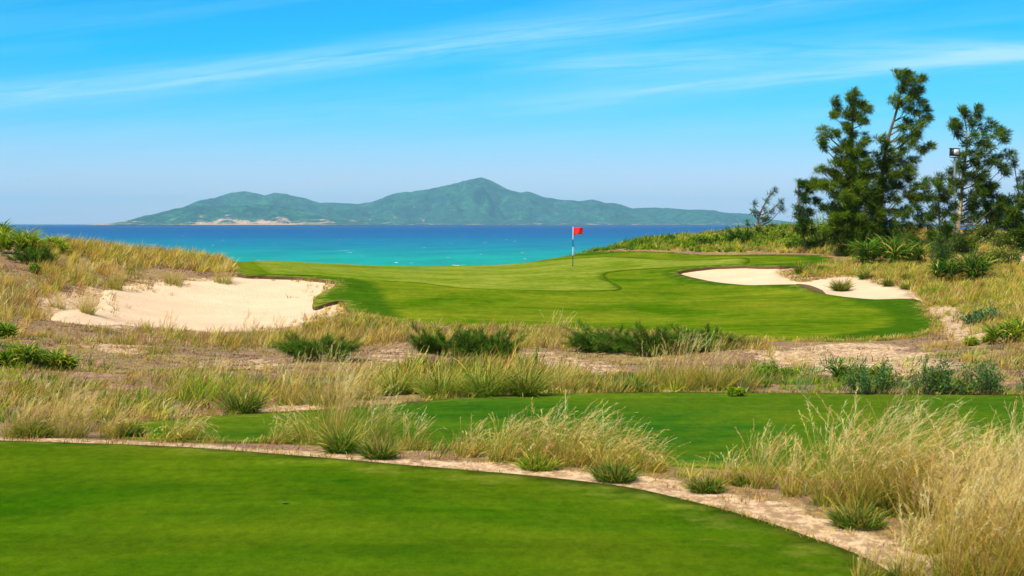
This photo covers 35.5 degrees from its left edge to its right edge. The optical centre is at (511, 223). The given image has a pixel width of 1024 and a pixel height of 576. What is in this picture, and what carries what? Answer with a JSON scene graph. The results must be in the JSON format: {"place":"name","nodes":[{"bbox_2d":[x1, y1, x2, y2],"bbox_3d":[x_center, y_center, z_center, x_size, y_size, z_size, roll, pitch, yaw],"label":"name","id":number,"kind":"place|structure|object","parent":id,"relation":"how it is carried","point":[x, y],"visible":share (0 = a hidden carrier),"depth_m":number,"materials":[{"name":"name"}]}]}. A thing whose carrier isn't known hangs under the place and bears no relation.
{"place":"outdoors","nodes":[
{"label":"outdoors","id":0,"kind":"place"},
{"bbox_2d":[1,224,999,265],"bbox_3d":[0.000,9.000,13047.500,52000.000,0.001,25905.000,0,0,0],"label":"sea","id":1,"kind":"structure","parent":0,"point":[425,245],"depth_m":913.35,"materials":[{"name":"liquid"}]},
{"bbox_2d":[92,204,389,224],"bbox_3d":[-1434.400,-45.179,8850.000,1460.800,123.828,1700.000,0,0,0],"label":"island headland","id":2,"kind":"structure","parent":1,"relation":"in","point":[257,214],"depth_m":8600.50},
{"bbox_2d":[185,177,819,224],"bbox_3d":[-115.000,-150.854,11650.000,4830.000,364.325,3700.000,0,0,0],"label":"island hills","id":3,"kind":"structure","parent":0,"point":[480,201],"depth_m":10975.08,"materials":[{"name":"plant"}]},
{"bbox_2d":[0,242,1023,575],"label":"ground","id":4,"kind":"structure","parent":0,"point":[784,510],"depth_m":35.34,"materials":[{"name":"sand"}]},
{"bbox_2d":[0,320,23,339],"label":"strap leaf plant","id":5,"kind":"object","parent":4,"relation":"on","point":[9,329],"visible":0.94,"depth_m":40.84,"materials":[{"name":"green plant"}]},
{"bbox_2d":[0,222,52,252],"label":"strap leaf plant","id":6,"kind":"object","parent":4,"relation":"on","point":[22,240],"visible":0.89,"depth_m":68.69,"materials":[{"name":"green plant"}]},
{"bbox_2d":[0,340,52,367],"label":"strap leaf plant","id":7,"kind":"object","parent":4,"relation":"on","point":[29,354],"visible":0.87,"depth_m":32.86,"materials":[{"name":"green plant"}]},
{"bbox_2d":[0,244,59,264],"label":"shrub","id":8,"kind":"object","parent":4,"relation":"on","point":[31,256],"visible":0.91,"depth_m":66.41,"materials":[{"name":"green plant"}]},
{"bbox_2d":[0,384,63,439],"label":"grass tuft","id":9,"kind":"object","parent":4,"relation":"on","point":[6,436],"visible":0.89,"depth_m":19.45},
{"bbox_2d":[7,409,62,437],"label":"green tuft","id":10,"kind":"object","parent":4,"relation":"on","point":[19,433],"visible":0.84,"depth_m":19.39,"materials":[{"name":"green plant"}]},
{"bbox_2d":[39,234,72,251],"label":"strap leaf plant","id":11,"kind":"object","parent":4,"relation":"on","point":[57,241],"visible":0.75,"depth_m":72.88,"materials":[{"name":"green plant"}]},
{"bbox_2d":[36,345,86,370],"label":"strap leaf plant","id":12,"kind":"object","parent":4,"relation":"on","point":[56,360],"visible":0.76,"depth_m":33.48,"materials":[{"name":"green plant"}]},
{"bbox_2d":[21,375,114,438],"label":"grass tuft","id":13,"kind":"object","parent":4,"relation":"on","point":[68,432],"visible":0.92,"depth_m":19.58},
{"bbox_2d":[96,253,130,290],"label":"grass tuft","id":14,"kind":"object","parent":4,"relation":"on","point":[117,286],"visible":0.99,"depth_m":65.31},
{"bbox_2d":[88,390,156,438],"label":"grass tuft","id":15,"kind":"object","parent":4,"relation":"on","point":[112,433],"visible":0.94,"depth_m":19.59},
{"bbox_2d":[109,417,151,435],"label":"green tuft","id":16,"kind":"object","parent":4,"relation":"on","point":[142,431],"visible":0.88,"depth_m":19.64,"materials":[{"name":"green plant"}]},
{"bbox_2d":[150,357,206,401],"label":"grass tuft","id":17,"kind":"object","parent":4,"relation":"on","point":[177,388],"visible":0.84,"depth_m":25.69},
{"bbox_2d":[147,399,222,442],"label":"grass tuft","id":18,"kind":"object","parent":4,"relation":"on","point":[181,437],"visible":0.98,"depth_m":19.21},
{"bbox_2d":[51,278,345,331],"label":"sand bunker","id":19,"kind":"object","parent":4,"relation":"on","point":[199,305],"visible":0.72,"depth_m":64.64},
{"bbox_2d":[69,280,110,314],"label":"grass tuft","id":20,"kind":"object","parent":19,"relation":"on","point":[89,310],"visible":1,"depth_m":55.77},
{"bbox_2d":[180,350,244,397],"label":"grass tuft","id":21,"kind":"object","parent":4,"relation":"on","point":[223,387],"visible":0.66,"depth_m":26.18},
{"bbox_2d":[206,379,281,413],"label":"green tuft","id":22,"kind":"object","parent":4,"relation":"on","point":[238,406],"visible":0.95,"depth_m":24.58,"materials":[{"name":"green plant"}]},
{"bbox_2d":[259,347,331,405],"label":"grass tuft","id":23,"kind":"object","parent":4,"relation":"on","point":[283,401],"visible":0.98,"depth_m":25.72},
{"bbox_2d":[269,328,364,361],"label":"shrub","id":24,"kind":"object","parent":4,"relation":"on","point":[295,347],"visible":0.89,"depth_m":37.66,"materials":[{"name":"green plant"}]},
{"bbox_2d":[289,342,365,406],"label":"grass tuft","id":25,"kind":"object","parent":4,"relation":"on","point":[320,396],"visible":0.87,"depth_m":25.58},
{"bbox_2d":[310,406,374,453],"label":"green tuft","id":26,"kind":"object","parent":4,"relation":"on","point":[334,443],"visible":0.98,"depth_m":17.77,"materials":[{"name":"green plant"}]},
{"bbox_2d":[290,352,399,440],"bbox_3d":[-1.969,2.127,19.377,1.706,1.179,1.204,0,0,35],"label":"grass tuft","id":27,"kind":"object","parent":4,"relation":"on","point":[346,396],"visible":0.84,"depth_m":19.40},
{"bbox_2d":[326,349,405,400],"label":"grass tuft","id":28,"kind":"object","parent":4,"relation":"on","point":[369,394],"visible":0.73,"depth_m":26.40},
{"bbox_2d":[352,424,405,459],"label":"green tuft","id":29,"kind":"object","parent":4,"relation":"on","point":[369,451],"visible":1,"depth_m":17.16,"materials":[{"name":"green plant"}]},
{"bbox_2d":[368,346,421,395],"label":"green tuft","id":30,"kind":"object","parent":4,"relation":"on","point":[401,390],"visible":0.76,"depth_m":27.64,"materials":[{"name":"green plant"}]},
{"bbox_2d":[392,411,438,450],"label":"grass tuft","id":31,"kind":"object","parent":4,"relation":"on","point":[419,446],"visible":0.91,"depth_m":18.44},
{"bbox_2d":[397,354,479,397],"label":"green tuft","id":32,"kind":"object","parent":4,"relation":"on","point":[441,387],"visible":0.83,"depth_m":26.85,"materials":[{"name":"green plant"}]},
{"bbox_2d":[404,319,480,357],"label":"shrub","id":33,"kind":"object","parent":4,"relation":"on","point":[422,343],"visible":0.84,"depth_m":40.30,"materials":[{"name":"green plant"}]},
{"bbox_2d":[0,440,892,575],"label":"tee turf","id":34,"kind":"structure","parent":4,"relation":"on","point":[85,509],"depth_m":13.25,"materials":[{"name":"plant"}]},
{"bbox_2d":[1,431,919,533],"bbox_3d":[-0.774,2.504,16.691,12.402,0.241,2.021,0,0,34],"label":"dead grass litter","id":35,"kind":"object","parent":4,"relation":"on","point":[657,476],"visible":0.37,"depth_m":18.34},
{"bbox_2d":[436,416,500,457],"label":"grass tuft","id":36,"kind":"object","parent":4,"relation":"on","point":[462,449],"visible":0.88,"depth_m":17.42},
{"bbox_2d":[438,322,529,358],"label":"shrub","id":37,"kind":"object","parent":4,"relation":"on","point":[486,343],"visible":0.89,"depth_m":40.01,"materials":[{"name":"green plant"}]},
{"bbox_2d":[436,351,538,398],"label":"green tuft","id":38,"kind":"object","parent":4,"relation":"on","point":[480,388],"visible":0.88,"depth_m":26.81,"materials":[{"name":"green plant"}]},
{"bbox_2d":[251,257,749,290],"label":"putting green","id":39,"kind":"object","parent":4,"relation":"on","point":[585,274],"visible":1,"depth_m":85.51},
{"bbox_2d":[465,402,551,462],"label":"grass tuft","id":40,"kind":"object","parent":4,"relation":"on","point":[500,452],"visible":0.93,"depth_m":16.97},
{"bbox_2d":[0,224,1023,561],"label":"dry grass","id":41,"kind":"structure","parent":4,"relation":"on","point":[1010,274],"depth_m":48.56,"materials":[{"name":"plant"}]},
{"bbox_2d":[0,222,1023,423],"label":"green ground cover","id":42,"kind":"object","parent":4,"relation":"on","point":[645,242],"visible":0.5,"depth_m":31.22,"materials":[{"name":"green plant"}]},
{"bbox_2d":[0,263,1023,425],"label":"dead ground cover","id":43,"kind":"object","parent":4,"relation":"on","point":[788,273],"visible":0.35,"depth_m":40.82,"materials":[{"name":"beige plant"}]},
{"bbox_2d":[487,348,567,395],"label":"green tuft","id":44,"kind":"object","parent":4,"relation":"on","point":[530,387],"visible":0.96,"depth_m":26.87,"materials":[{"name":"green plant"}]},
{"bbox_2d":[505,447,567,471],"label":"green tuft","id":45,"kind":"object","parent":4,"relation":"on","point":[535,463],"visible":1,"depth_m":16.34,"materials":[{"name":"green plant"}]},
{"bbox_2d":[508,393,598,460],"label":"grass tuft","id":46,"kind":"object","parent":4,"relation":"on","point":[540,442],"visible":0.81,"depth_m":16.91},
{"bbox_2d":[109,392,1023,481],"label":"tee turf","id":47,"kind":"structure","parent":4,"relation":"on","point":[704,424],"depth_m":23.39,"materials":[{"name":"plant"}]},
{"bbox_2d":[260,395,332,443],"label":"grass tuft","id":48,"kind":"object","parent":47,"relation":"on","point":[305,439],"visible":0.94,"depth_m":19.61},
{"bbox_2d":[346,382,416,445],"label":"grass tuft","id":49,"kind":"object","parent":47,"relation":"on","point":[383,435],"visible":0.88,"depth_m":20.04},
{"bbox_2d":[543,345,591,392],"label":"grass tuft","id":50,"kind":"object","parent":4,"relation":"on","point":[572,381],"visible":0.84,"depth_m":27.97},
{"bbox_2d":[532,390,639,467],"bbox_3d":[0.761,2.232,16.680,1.378,0.942,1.165,0,0,-32],"label":"grass tuft","id":51,"kind":"object","parent":4,"relation":"on","point":[571,455],"visible":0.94,"depth_m":16.66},
{"bbox_2d":[234,251,939,341],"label":"fairway","id":52,"kind":"structure","parent":4,"relation":"on","point":[653,298],"depth_m":66.19,"materials":[{"name":"plant"}]},
{"bbox_2d":[560,317,651,353],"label":"shrub","id":53,"kind":"object","parent":4,"relation":"on","point":[581,341],"visible":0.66,"depth_m":42.10,"materials":[{"name":"green plant"}]},
{"bbox_2d":[579,450,654,482],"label":"green tuft","id":54,"kind":"object","parent":4,"relation":"on","point":[610,474],"visible":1,"depth_m":15.51,"materials":[{"name":"green plant"}]},
{"bbox_2d":[572,406,668,469],"bbox_3d":[1.140,2.293,16.382,1.129,0.939,1.063,0,0,-16],"label":"grass tuft","id":55,"kind":"object","parent":4,"relation":"on","point":[619,455],"visible":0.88,"depth_m":16.36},
{"bbox_2d":[615,371,657,391],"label":"green tuft","id":56,"kind":"object","parent":4,"relation":"on","point":[642,385],"visible":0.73,"depth_m":27.98,"materials":[{"name":"green plant"}]},
{"bbox_2d":[628,342,680,388],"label":"grass tuft","id":57,"kind":"object","parent":4,"relation":"on","point":[652,379],"visible":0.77,"depth_m":28.48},
{"bbox_2d":[623,428,690,473],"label":"grass tuft","id":58,"kind":"object","parent":4,"relation":"on","point":[646,469],"visible":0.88,"depth_m":16.22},
{"bbox_2d":[590,319,728,356],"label":"shrub","id":59,"kind":"object","parent":4,"relation":"on","point":[657,340],"visible":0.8,"depth_m":40.75,"materials":[{"name":"green plant"}]},
{"bbox_2d":[643,327,720,390],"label":"grass tuft","id":60,"kind":"object","parent":4,"relation":"on","point":[689,376],"visible":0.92,"depth_m":28.36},
{"bbox_2d":[680,464,728,496],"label":"green tuft","id":61,"kind":"object","parent":4,"relation":"on","point":[703,486],"visible":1,"depth_m":14.89,"materials":[{"name":"green plant"}]},
{"bbox_2d":[646,322,764,349],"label":"shrub","id":62,"kind":"object","parent":4,"relation":"on","point":[716,331],"visible":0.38,"depth_m":41.76,"materials":[{"name":"green plant"}]},
{"bbox_2d":[681,331,763,391],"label":"grass tuft","id":63,"kind":"object","parent":4,"relation":"on","point":[713,384],"visible":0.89,"depth_m":28.32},
{"bbox_2d":[695,445,761,484],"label":"grass tuft","id":64,"kind":"object","parent":4,"relation":"on","point":[727,473],"visible":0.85,"depth_m":15.44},
{"bbox_2d":[719,222,756,241],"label":"shrub","id":65,"kind":"object","parent":4,"relation":"on","point":[745,235],"visible":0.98,"depth_m":100.19,"materials":[{"name":"green plant"}]},
{"bbox_2d":[719,343,774,388],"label":"grass tuft","id":66,"kind":"object","parent":4,"relation":"on","point":[745,380],"visible":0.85,"depth_m":28.43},
{"bbox_2d":[705,421,800,488],"bbox_3d":[2.302,2.191,15.231,0.871,0.655,0.878,0,0,0],"label":"grass tuft","id":67,"kind":"object","parent":4,"relation":"on","point":[767,480],"visible":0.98,"depth_m":15.18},
{"bbox_2d":[743,186,786,229],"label":"windswept sapling","id":68,"kind":"object","parent":4,"relation":"on","point":[768,217],"visible":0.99,"depth_m":103.91,"materials":[{"name":"green plant"}]},
{"bbox_2d":[743,356,816,379],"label":"shrub","id":69,"kind":"object","parent":4,"relation":"on","point":[770,368],"visible":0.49,"depth_m":31.51,"materials":[{"name":"green plant"}]},
{"bbox_2d":[766,434,827,496],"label":"grass tuft","id":70,"kind":"object","parent":4,"relation":"on","point":[793,487],"visible":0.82,"depth_m":14.73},
{"bbox_2d":[682,268,912,298],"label":"sand bunker","id":71,"kind":"object","parent":4,"relation":"on","point":[865,289],"visible":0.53,"depth_m":78.92},
{"bbox_2d":[824,269,856,291],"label":"green tuft","id":72,"kind":"object","parent":71,"relation":"on","point":[839,286],"visible":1,"depth_m":74.37,"materials":[{"name":"green plant"}]},
{"bbox_2d":[784,235,824,249],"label":"shrub","id":73,"kind":"object","parent":4,"relation":"on","point":[796,243],"visible":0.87,"depth_m":95.86,"materials":[{"name":"green plant"}]},
{"bbox_2d":[790,178,829,252],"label":"casuarina tree","id":74,"kind":"object","parent":4,"relation":"on","point":[803,221],"visible":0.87,"depth_m":93.89,"materials":[{"name":"green plant"}]},
{"bbox_2d":[787,210,843,244],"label":"shrub","id":75,"kind":"object","parent":4,"relation":"on","point":[820,234],"visible":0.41,"depth_m":96.47,"materials":[{"name":"green plant"}]},
{"bbox_2d":[772,398,897,507],"bbox_3d":[2.830,2.022,14.242,1.207,0.977,1.099,0,0,24],"label":"grass tuft","id":76,"kind":"object","parent":4,"relation":"on","point":[821,498],"visible":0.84,"depth_m":14.19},
{"bbox_2d":[816,356,860,380],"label":"strap leaf plant","id":77,"kind":"object","parent":4,"relation":"on","point":[836,370],"visible":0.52,"depth_m":29.68,"materials":[{"name":"green plant"}]},
{"bbox_2d":[807,85,887,256],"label":"casuarina tree","id":78,"kind":"object","parent":4,"relation":"on","point":[853,180],"visible":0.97,"depth_m":90.69,"materials":[{"name":"green plant"}]},
{"bbox_2d":[816,490,895,531],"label":"green tuft","id":79,"kind":"object","parent":4,"relation":"on","point":[845,518],"visible":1,"depth_m":13.15,"materials":[{"name":"green plant"}]},
{"bbox_2d":[846,534,894,575],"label":"grass tuft","id":80,"kind":"object","parent":4,"relation":"on","point":[866,572],"visible":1,"depth_m":11.14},
{"bbox_2d":[840,355,908,393],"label":"shrub","id":81,"kind":"object","parent":4,"relation":"on","point":[865,382],"visible":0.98,"depth_m":27.45,"materials":[{"name":"green plant"}]},
{"bbox_2d":[777,379,977,516],"bbox_3d":[3.251,1.965,14.025,1.866,1.340,2.083,0,0,0],"label":"grass tuft","id":82,"kind":"object","parent":4,"relation":"on","point":[860,496],"visible":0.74,"depth_m":13.80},
{"bbox_2d":[847,473,922,517],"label":"green tuft","id":83,"kind":"object","parent":4,"relation":"on","point":[885,505],"visible":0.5,"depth_m":13.68,"materials":[{"name":"green plant"}]},
{"bbox_2d":[837,228,935,262],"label":"strap leaf plant","id":84,"kind":"object","parent":4,"relation":"on","point":[895,250],"visible":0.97,"depth_m":85.42,"materials":[{"name":"green plant"}]},
{"bbox_2d":[874,209,920,242],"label":"shrub","id":85,"kind":"object","parent":4,"relation":"on","point":[906,224],"visible":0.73,"depth_m":91.82,"materials":[{"name":"green plant"}]},
{"bbox_2d":[868,67,938,241],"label":"casuarina tree","id":86,"kind":"object","parent":4,"relation":"on","point":[886,166],"visible":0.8,"depth_m":92.83,"materials":[{"name":"green plant"}]},
{"bbox_2d":[801,384,1020,518],"bbox_3d":[3.442,2.094,13.752,1.940,1.503,2.006,0,0,0],"label":"grass tuft","id":87,"kind":"object","parent":4,"relation":"on","point":[909,491],"visible":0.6,"depth_m":13.64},
{"bbox_2d":[880,503,951,575],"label":"grass tuft","id":88,"kind":"object","parent":4,"relation":"on","point":[900,572],"visible":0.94,"depth_m":11.29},
{"bbox_2d":[888,221,962,258],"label":"shrub","id":89,"kind":"object","parent":4,"relation":"on","point":[934,247],"visible":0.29,"depth_m":87.83,"materials":[{"name":"green plant"}]},
{"bbox_2d":[895,346,961,393],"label":"shrub","id":90,"kind":"object","parent":4,"relation":"on","point":[924,371],"visible":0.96,"depth_m":27.44,"materials":[{"name":"green plant"}]},
{"bbox_2d":[881,448,987,557],"bbox_3d":[3.201,2.120,12.174,0.995,0.804,0.936,0,0,-44],"label":"grass tuft","id":91,"kind":"object","parent":4,"relation":"on","point":[934,508],"visible":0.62,"depth_m":12.15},
{"bbox_2d":[854,409,1023,520],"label":"grass tuft","id":92,"kind":"object","parent":4,"relation":"on","point":[968,460],"visible":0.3,"depth_m":13.58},
{"bbox_2d":[858,448,1023,575],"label":"grass tuft","id":93,"kind":"object","parent":4,"relation":"on","point":[947,569],"visible":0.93,"depth_m":11.18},
{"bbox_2d":[929,234,952,264],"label":"shrub","id":94,"kind":"object","parent":4,"relation":"on","point":[941,254],"visible":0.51,"depth_m":79.29,"materials":[{"name":"green plant"}]},
{"bbox_2d":[917,171,977,251],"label":"casuarina tree","id":95,"kind":"object","parent":4,"relation":"on","point":[944,194],"visible":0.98,"depth_m":89.81,"materials":[{"name":"green plant"}]},
{"bbox_2d":[872,421,1023,554],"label":"grass tuft","id":96,"kind":"object","parent":4,"relation":"on","point":[989,468],"visible":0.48,"depth_m":12.29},
{"bbox_2d":[925,363,980,393],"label":"shrub","id":97,"kind":"object","parent":4,"relation":"on","point":[962,385],"visible":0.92,"depth_m":27.43,"materials":[{"name":"green plant"}]},
{"bbox_2d":[924,221,985,253],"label":"shrub","id":98,"kind":"object","parent":4,"relation":"on","point":[958,245],"visible":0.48,"depth_m":90.17,"materials":[{"name":"green plant"}]},
{"bbox_2d":[898,423,1023,575],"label":"grass tuft","id":99,"kind":"object","parent":4,"relation":"on","point":[996,566],"visible":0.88,"depth_m":11.02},
{"bbox_2d":[921,242,1002,281],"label":"strap leaf plant","id":100,"kind":"object","parent":4,"relation":"on","point":[968,267],"visible":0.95,"depth_m":75.13,"materials":[{"name":"green plant"}]},
{"bbox_2d":[908,179,1016,235],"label":"casuarina tree","id":101,"kind":"object","parent":4,"relation":"on","point":[918,218],"visible":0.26,"depth_m":100.84,"materials":[{"name":"green plant"}]},
{"bbox_2d":[920,413,1023,521],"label":"grass tuft","id":102,"kind":"object","parent":4,"relation":"on","point":[987,462],"visible":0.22,"depth_m":13.53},
{"bbox_2d":[922,393,1023,575],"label":"grass tuft","id":103,"kind":"object","parent":4,"relation":"on","point":[1018,555],"visible":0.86,"depth_m":10.91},
{"bbox_2d":[947,354,1007,394],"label":"shrub","id":104,"kind":"object","parent":4,"relation":"on","point":[988,383],"visible":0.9,"depth_m":27.50,"materials":[{"name":"green plant"}]},
{"bbox_2d":[932,409,1023,560],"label":"grass tuft","id":105,"kind":"object","parent":4,"relation":"on","point":[1017,454],"visible":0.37,"depth_m":12.17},
{"bbox_2d":[952,303,1007,324],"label":"shrub","id":106,"kind":"object","parent":4,"relation":"on","point":[975,317],"visible":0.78,"depth_m":52.16,"materials":[{"name":"green plant"}]},
{"bbox_2d":[941,102,1023,241],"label":"casuarina tree","id":107,"kind":"object","parent":4,"relation":"on","point":[983,188],"visible":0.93,"depth_m":94.85,"materials":[{"name":"green plant"}]},
{"bbox_2d":[945,396,1023,525],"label":"grass tuft","id":108,"kind":"object","parent":4,"relation":"on","point":[1004,456],"visible":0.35,"depth_m":13.53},
{"bbox_2d":[960,245,1023,266],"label":"shrub","id":109,"kind":"object","parent":4,"relation":"on","point":[995,257],"visible":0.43,"depth_m":83.80,"materials":[{"name":"green plant"}]},
{"bbox_2d":[978,313,1023,343],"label":"strap leaf plant","id":110,"kind":"object","parent":4,"relation":"on","point":[1013,328],"visible":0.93,"depth_m":41.41,"materials":[{"name":"green plant"}]},
{"bbox_2d":[989,236,1023,266],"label":"shrub","id":111,"kind":"object","parent":4,"relation":"on","point":[1016,257],"visible":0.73,"depth_m":83.79,"materials":[{"name":"green plant"}]},
{"bbox_2d":[999,168,1023,250],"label":"casuarina tree","id":112,"kind":"object","parent":4,"relation":"on","point":[1016,218],"visible":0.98,"depth_m":91.94,"materials":[{"name":"green plant"}]},
{"bbox_2d":[0,0,1023,223],"label":"sky","id":113,"kind":"structure","parent":0,"point":[112,111],"materials":[{"name":"blue"}]},
{"bbox_2d":[72,250,1023,574],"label":"edge grass","id":114,"kind":"structure","parent":0,"point":[936,326],"depth_m":27.55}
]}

